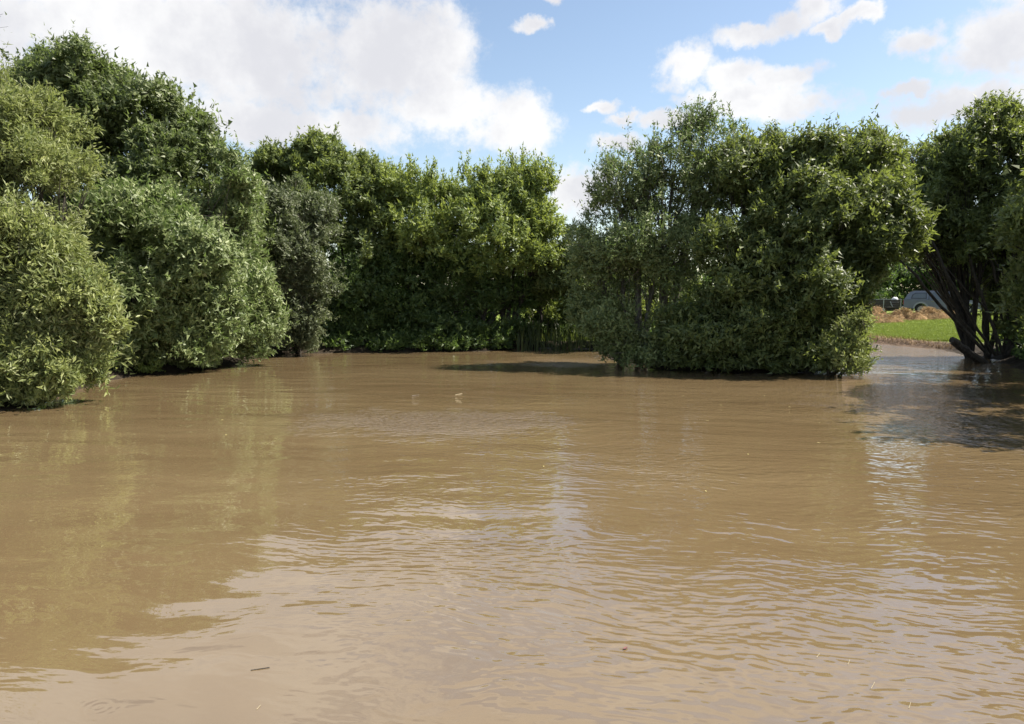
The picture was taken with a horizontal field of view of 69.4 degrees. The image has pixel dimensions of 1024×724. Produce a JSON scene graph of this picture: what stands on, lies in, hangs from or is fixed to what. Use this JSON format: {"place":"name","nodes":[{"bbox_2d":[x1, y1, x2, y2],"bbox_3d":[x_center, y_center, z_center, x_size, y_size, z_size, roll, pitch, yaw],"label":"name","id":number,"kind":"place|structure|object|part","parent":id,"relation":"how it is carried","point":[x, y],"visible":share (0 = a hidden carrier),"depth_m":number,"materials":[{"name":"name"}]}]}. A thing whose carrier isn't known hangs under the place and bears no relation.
{"place":"outdoors","nodes":[
{"label":"outdoors","id":0,"kind":"place"},
{"bbox_2d":[0,343,1023,723],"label":"water","id":1,"kind":"structure","parent":0,"point":[514,537],"depth_m":6.03,"materials":[{"name":"brown liquid"}]},
{"bbox_2d":[316,217,450,351],"bbox_3d":[-5.348,-3.243,29.281,6.195,5.437,5.434,0,5,0],"label":"shaded sallow","id":2,"kind":"object","parent":1,"relation":"on","point":[385,299],"visible":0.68,"depth_m":28.36,"materials":[{"name":"green plant"}]},
{"bbox_2d":[397,244,542,350],"bbox_3d":[-1.506,-2.760,29.793,6.422,4.437,4.639,-2,5,-23],"label":"shaded sallow","id":3,"kind":"object","parent":1,"relation":"on","point":[457,297],"visible":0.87,"depth_m":28.75,"materials":[{"name":"green plant"}]},
{"bbox_2d":[0,307,1023,411],"bbox_3d":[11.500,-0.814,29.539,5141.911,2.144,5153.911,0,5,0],"label":"ground","id":4,"kind":"structure","parent":0,"point":[1008,359],"depth_m":26.86,"materials":[{"name":"brown soil"}]},
{"bbox_2d":[0,41,124,272],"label":"willow tree","id":5,"kind":"object","parent":4,"relation":"on","point":[35,124],"visible":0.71,"depth_m":16.36,"materials":[{"name":"green plant"}]},
{"bbox_2d":[0,181,151,407],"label":"willow bush","id":6,"kind":"object","parent":4,"relation":"on","point":[62,321],"visible":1,"depth_m":13.54,"materials":[{"name":"green plant"}]},
{"bbox_2d":[0,21,278,273],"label":"alder tree","id":7,"kind":"object","parent":4,"relation":"on","point":[121,97],"visible":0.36,"depth_m":22.33,"materials":[{"name":"green plant"}]},
{"bbox_2d":[130,354,165,373],"bbox_3d":[-9.572,0.092,19.458,0.890,0.666,0.632,0,5,0],"label":"waterside sprig","id":8,"kind":"object","parent":4,"relation":"on","point":[148,368],"visible":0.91,"depth_m":19.36,"materials":[{"name":"green plant"}]},
{"bbox_2d":[61,124,299,374],"bbox_3d":[-9.133,-3.242,20.578,5.382,6.891,7.095,3,6,30],"label":"silver willow","id":9,"kind":"object","parent":4,"relation":"on","point":[207,294],"visible":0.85,"depth_m":19.61,"materials":[{"name":"green plant"}]},
{"bbox_2d":[165,75,232,179],"bbox_3d":[-11.098,-5.319,26.603,2.470,9.907,1.996,1,5,17],"label":"poplar sapling","id":10,"kind":"object","parent":4,"relation":"on","point":[191,96],"visible":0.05,"depth_m":26.32,"materials":[{"name":"green plant"}]},
{"bbox_2d":[253,167,353,353],"bbox_3d":[-7.639,-3.477,25.928,4.044,6.905,3.820,0,5,0],"label":"grey willow","id":11,"kind":"object","parent":4,"relation":"on","point":[300,272],"visible":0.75,"depth_m":25.46,"materials":[{"name":"green plant"}]},
{"bbox_2d":[241,122,403,304],"bbox_3d":[-7.659,-5.412,30.816,7.878,9.410,5.497,1,5,16],"label":"field maple","id":12,"kind":"object","parent":4,"relation":"on","point":[315,157],"visible":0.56,"depth_m":29.51,"materials":[{"name":"green plant"}]},
{"bbox_2d":[309,246,424,314],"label":"hedgerow tree","id":13,"kind":"object","parent":4,"relation":"on","point":[336,259],"visible":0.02,"depth_m":53.72,"materials":[{"name":"green plant"}]},
{"bbox_2d":[369,141,569,319],"bbox_3d":[-1.834,-4.653,29.397,8.422,8.123,5.600,0,5,0],"label":"sallow tree","id":14,"kind":"object","parent":4,"relation":"on","point":[481,207],"visible":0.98,"depth_m":28.55,"materials":[{"name":"green plant"}]},
{"bbox_2d":[444,243,524,313],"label":"hedgerow tree","id":15,"kind":"object","parent":4,"relation":"on","point":[481,274],"visible":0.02,"depth_m":57.52,"materials":[{"name":"green plant"}]},
{"bbox_2d":[498,291,584,340],"bbox_3d":[1.842,-2.620,32.166,5.391,3.716,4.159,0,5,0],"label":"bush","id":16,"kind":"object","parent":4,"relation":"on","point":[535,318],"visible":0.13,"depth_m":31.40,"materials":[{"name":"green plant"}]},
{"bbox_2d":[519,291,567,336],"bbox_3d":[1.462,-2.062,31.208,2.874,2.710,2.240,0,5,0],"label":"sunlit bush","id":17,"kind":"object","parent":4,"relation":"on","point":[552,308],"visible":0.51,"depth_m":31.23,"materials":[{"name":"green plant"}]},
{"bbox_2d":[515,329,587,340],"bbox_3d":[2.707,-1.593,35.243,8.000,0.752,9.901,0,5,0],"label":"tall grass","id":18,"kind":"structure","parent":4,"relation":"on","point":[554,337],"depth_m":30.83,"materials":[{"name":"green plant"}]},
{"bbox_2d":[515,313,594,351],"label":"reeds","id":19,"kind":"object","parent":4,"relation":"on","point":[580,340],"visible":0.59,"depth_m":28.91,"materials":[{"name":"green plant"}]},
{"bbox_2d":[98,316,1023,367],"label":"undergrowth","id":20,"kind":"object","parent":4,"relation":"on","point":[1017,353],"visible":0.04,"depth_m":27.42,"materials":[{"name":"green plant"}]},
{"bbox_2d":[526,215,704,328],"bbox_3d":[3.804,-3.165,28.965,7.581,5.274,4.666,1,5,12],"label":"shaded sallow","id":21,"kind":"object","parent":4,"relation":"on","point":[553,284],"visible":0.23,"depth_m":29.04,"materials":[{"name":"green plant"}]},
{"bbox_2d":[552,91,757,369],"bbox_3d":[4.184,-3.748,21.544,6.011,8.317,4.888,0,5,0],"label":"silver sallow","id":22,"kind":"object","parent":4,"relation":"on","point":[645,248],"visible":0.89,"depth_m":21.28,"materials":[{"name":"green plant"}]},
{"bbox_2d":[658,257,713,301],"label":"hedgerow tree","id":23,"kind":"object","parent":4,"relation":"on","point":[704,278],"visible":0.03,"depth_m":59.56,"materials":[{"name":"green plant"}]},
{"bbox_2d":[625,103,945,373],"bbox_3d":[7.575,-3.403,20.377,7.676,7.252,5.504,-3,6,-33],"label":"tree","id":24,"kind":"object","parent":4,"relation":"on","point":[817,236],"visible":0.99,"depth_m":19.46,"materials":[{"name":"green plant"}]},
{"bbox_2d":[809,304,888,376],"bbox_3d":[8.457,-0.343,18.668,1.874,2.296,1.409,3,6,27],"label":"waterside sapling","id":25,"kind":"object","parent":4,"relation":"on","point":[845,327],"visible":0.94,"depth_m":18.50,"materials":[{"name":"green plant"}]},
{"bbox_2d":[865,303,886,317],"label":"grass heap","id":26,"kind":"object","parent":4,"relation":"on","point":[877,310],"depth_m":50.05,"materials":[{"name":"plant"}]},
{"bbox_2d":[869,299,901,312],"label":"trailer","id":27,"kind":"object","parent":4,"relation":"on","point":[885,304],"visible":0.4,"depth_m":58.13,"materials":[{"name":"metal"}]},
{"bbox_2d":[870,313,904,323],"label":"grass heap","id":28,"kind":"object","parent":4,"relation":"on","point":[889,318],"depth_m":47.31,"materials":[{"name":"plant"}]},
{"bbox_2d":[872,264,903,299],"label":"hedgerow tree","id":29,"kind":"object","parent":4,"relation":"on","point":[889,287],"visible":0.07,"depth_m":65.60,"materials":[{"name":"green plant"}]},
{"bbox_2d":[889,306,930,320],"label":"grass heap","id":30,"kind":"object","parent":4,"relation":"on","point":[906,313],"depth_m":49.46,"materials":[{"name":"plant"}]},
{"bbox_2d":[868,333,953,348],"bbox_3d":[16.666,-0.889,31.136,1.995,0.434,8.716,0,5,0],"label":"bank fringe","id":31,"kind":"object","parent":4,"relation":"on","point":[911,339],"visible":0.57,"depth_m":31.38,"materials":[{"name":"plant"}]},
{"bbox_2d":[874,257,957,310],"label":"hedgerow tree","id":32,"kind":"object","parent":4,"relation":"on","point":[910,281],"visible":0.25,"depth_m":67.11,"materials":[{"name":"green plant"}]},
{"bbox_2d":[918,306,949,319],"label":"grass heap","id":33,"kind":"object","parent":4,"relation":"on","point":[933,313],"depth_m":49.87,"materials":[{"name":"plant"}]},
{"bbox_2d":[902,290,980,312],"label":"pickup truck","id":34,"kind":"object","parent":4,"relation":"on","point":[913,299],"visible":0.41,"depth_m":57.02,"materials":[{"name":"grey paint"}]},
{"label":"door","id":35,"kind":"part","parent":34,"relation":"part of","materials":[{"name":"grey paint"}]},
{"bbox_2d":[909,256,980,310],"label":"hedgerow tree","id":36,"kind":"object","parent":4,"relation":"on","point":[918,268],"visible":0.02,"depth_m":67.10,"materials":[{"name":"green plant"}]},
{"bbox_2d":[893,88,1023,358],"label":"leaning willow","id":37,"kind":"object","parent":4,"relation":"on","point":[961,177],"visible":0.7,"depth_m":23.75,"materials":[{"name":"green plant"}]},
{"bbox_2d":[949,337,987,362],"bbox_3d":[14.074,-0.256,22.772,2.069,1.102,0.300,-3,6,-30],"label":"fallen trunk","id":38,"kind":"object","parent":4,"relation":"on","point":[969,353],"visible":0.89,"depth_m":22.57,"materials":[{"name":"brown wood"}]},
{"bbox_2d":[964,141,1023,348],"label":"tree","id":39,"kind":"object","parent":4,"relation":"on","point":[1009,217],"visible":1,"depth_m":15.91,"materials":[{"name":"green plant"}]},
{"bbox_2d":[998,163,1023,261],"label":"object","id":40,"kind":"object","parent":4,"relation":"on","point":[1006,171],"visible":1,"depth_m":14.31,"materials":[{"name":"green plant"}]},
{"bbox_2d":[0,0,1023,295],"label":"sky","id":41,"kind":"structure","parent":0,"point":[441,79],"materials":[{"name":"blue"}]},
{"bbox_2d":[865,312,1003,341],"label":"meadow grass","id":42,"kind":"structure","parent":0,"point":[945,333],"depth_m":39.31,"materials":[{"name":"green plant"}]}
]}

